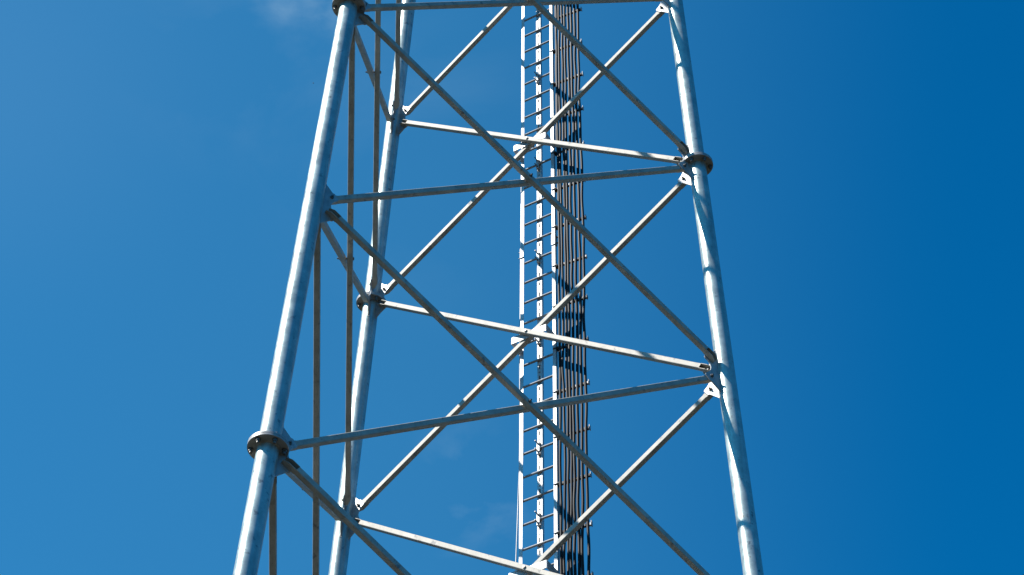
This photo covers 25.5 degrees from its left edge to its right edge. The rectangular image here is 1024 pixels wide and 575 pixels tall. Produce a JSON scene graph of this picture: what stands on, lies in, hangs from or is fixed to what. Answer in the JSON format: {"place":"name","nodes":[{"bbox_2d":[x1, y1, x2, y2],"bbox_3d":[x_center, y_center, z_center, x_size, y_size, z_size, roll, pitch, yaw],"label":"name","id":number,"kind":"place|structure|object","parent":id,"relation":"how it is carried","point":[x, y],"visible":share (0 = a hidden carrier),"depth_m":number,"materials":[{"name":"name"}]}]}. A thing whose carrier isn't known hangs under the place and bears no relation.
{"place":"outdoors","nodes":[
{"label":"outdoors","id":0,"kind":"place"},
{"bbox_2d":[233,0,763,574],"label":"lattice tower","id":1,"kind":"structure","parent":0,"point":[271,444],"depth_m":21.46,"materials":[{"name":"grey metal"}]},
{"bbox_2d":[508,5,559,574],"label":"ladder","id":2,"kind":"object","parent":1,"relation":"attached to","point":[554,567],"visible":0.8,"depth_m":23.50,"materials":[{"name":"grey metal"}]},
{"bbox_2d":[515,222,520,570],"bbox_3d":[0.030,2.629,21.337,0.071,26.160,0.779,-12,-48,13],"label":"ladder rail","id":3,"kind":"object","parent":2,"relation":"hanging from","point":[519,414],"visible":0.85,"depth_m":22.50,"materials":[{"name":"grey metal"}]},
{"bbox_2d":[554,5,559,537],"bbox_3d":[0.464,1.576,21.938,0.053,28.501,0.773,-22,-51,21],"label":"coaxial cable","id":4,"kind":"object","parent":2,"relation":"attached to","point":[557,218],"visible":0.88,"depth_m":25.22,"materials":[{"name":"black rubber"}]},
{"bbox_2d":[555,5,562,574],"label":"coaxial cable","id":5,"kind":"object","parent":2,"relation":"attached to","point":[560,375],"visible":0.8,"depth_m":23.14,"materials":[{"name":"black rubber"}]},
{"bbox_2d":[558,5,566,574],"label":"coaxial cable","id":6,"kind":"object","parent":2,"relation":"attached to","point":[563,327],"visible":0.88,"depth_m":23.38,"materials":[{"name":"black rubber"}]},
{"bbox_2d":[550,39,581,53],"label":"cable hanger","id":7,"kind":"object","parent":2,"relation":"attached to","point":[553,50],"visible":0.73,"depth_m":26.26,"materials":[{"name":"silver metal"}]},
{"bbox_2d":[560,5,569,574],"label":"coaxial cable","id":8,"kind":"object","parent":7,"relation":"hanging from","point":[566,320],"visible":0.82,"depth_m":23.15,"materials":[{"name":"black rubber"}]},
{"bbox_2d":[566,4,576,574],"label":"coaxial cable","id":9,"kind":"object","parent":7,"relation":"hanging from","point":[573,334],"visible":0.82,"depth_m":23.12,"materials":[{"name":"black rubber"}]},
{"bbox_2d":[550,71,583,86],"bbox_3d":[0.627,-2.384,25.826,0.402,0.061,0.059,-20,-50,19],"label":"cable hanger","id":10,"kind":"object","parent":2,"relation":"attached to","point":[581,74],"visible":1,"depth_m":25.79,"materials":[{"name":"silver metal"}]},
{"bbox_2d":[551,181,585,192],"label":"cable hanger","id":11,"kind":"object","parent":2,"relation":"attached to","point":[555,188],"visible":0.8,"depth_m":24.56,"materials":[{"name":"silver metal"}]},
{"bbox_2d":[552,253,586,268],"bbox_3d":[0.608,-0.277,23.706,0.392,0.061,0.059,-20,-50,19],"label":"cable hanger","id":12,"kind":"object","parent":2,"relation":"attached to","point":[556,265],"visible":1,"depth_m":23.68,"materials":[{"name":"silver metal"}]},
{"bbox_2d":[552,214,586,229],"bbox_3d":[0.612,-0.698,24.130,0.392,0.061,0.059,-20,-50,19],"label":"cable hanger","id":13,"kind":"object","parent":2,"relation":"attached to","point":[556,226],"visible":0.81,"depth_m":24.12,"materials":[{"name":"silver metal"}]},
{"bbox_2d":[552,294,587,306],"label":"cable hanger","id":14,"kind":"object","parent":2,"relation":"attached to","point":[586,296],"visible":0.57,"depth_m":23.23,"materials":[{"name":"silver metal"}]},
{"bbox_2d":[553,336,588,350],"bbox_3d":[0.596,0.568,22.859,0.384,0.061,0.059,-19,-50,19],"label":"cable hanger","id":15,"kind":"object","parent":2,"relation":"attached to","point":[587,339],"visible":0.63,"depth_m":22.87,"materials":[{"name":"silver metal"}]},
{"bbox_2d":[553,379,589,393],"bbox_3d":[0.591,0.990,22.436,0.382,0.061,0.059,-19,-50,19],"label":"cable hanger","id":16,"kind":"object","parent":2,"relation":"attached to","point":[557,391],"visible":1,"depth_m":22.41,"materials":[{"name":"silver metal"}]},
{"bbox_2d":[553,424,590,439],"bbox_3d":[0.586,1.411,22.012,0.380,0.061,0.059,-19,-50,19],"label":"cable hanger","id":17,"kind":"object","parent":2,"relation":"attached to","point":[589,427],"visible":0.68,"depth_m":21.96,"materials":[{"name":"silver metal"}]},
{"bbox_2d":[554,471,591,486],"bbox_3d":[0.581,1.833,21.588,0.380,0.061,0.059,-19,-50,19],"label":"cable hanger","id":18,"kind":"object","parent":2,"relation":"attached to","point":[589,475],"visible":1,"depth_m":21.55,"materials":[{"name":"silver metal"}]},
{"bbox_2d":[554,520,592,534],"bbox_3d":[0.575,2.255,21.165,0.378,0.061,0.059,-19,-50,19],"label":"cable hanger","id":19,"kind":"object","parent":2,"relation":"attached to","point":[590,524],"visible":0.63,"depth_m":21.12,"materials":[{"name":"silver metal"}]},
{"bbox_2d":[563,5,572,574],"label":"coaxial cable","id":20,"kind":"object","parent":1,"relation":"attached to","point":[569,345],"visible":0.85,"depth_m":23.13,"materials":[{"name":"black rubber"}]},
{"bbox_2d":[569,4,580,574],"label":"coaxial cable","id":21,"kind":"object","parent":1,"relation":"attached to","point":[577,320],"visible":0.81,"depth_m":23.14,"materials":[{"name":"black rubber"}]},
{"bbox_2d":[573,4,584,574],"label":"coaxial cable","id":22,"kind":"object","parent":1,"relation":"attached to","point":[580,328],"visible":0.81,"depth_m":23.04,"materials":[{"name":"black rubber"}]},
{"bbox_2d":[576,4,590,574],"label":"coaxial cable","id":23,"kind":"object","parent":1,"relation":"attached to","point":[584,354],"visible":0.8,"depth_m":22.96,"materials":[{"name":"black rubber"}]},
{"bbox_2d":[0,0,1023,574],"label":"sky","id":24,"kind":"structure","parent":0,"point":[866,178],"materials":[{"name":"blue"}]}
]}

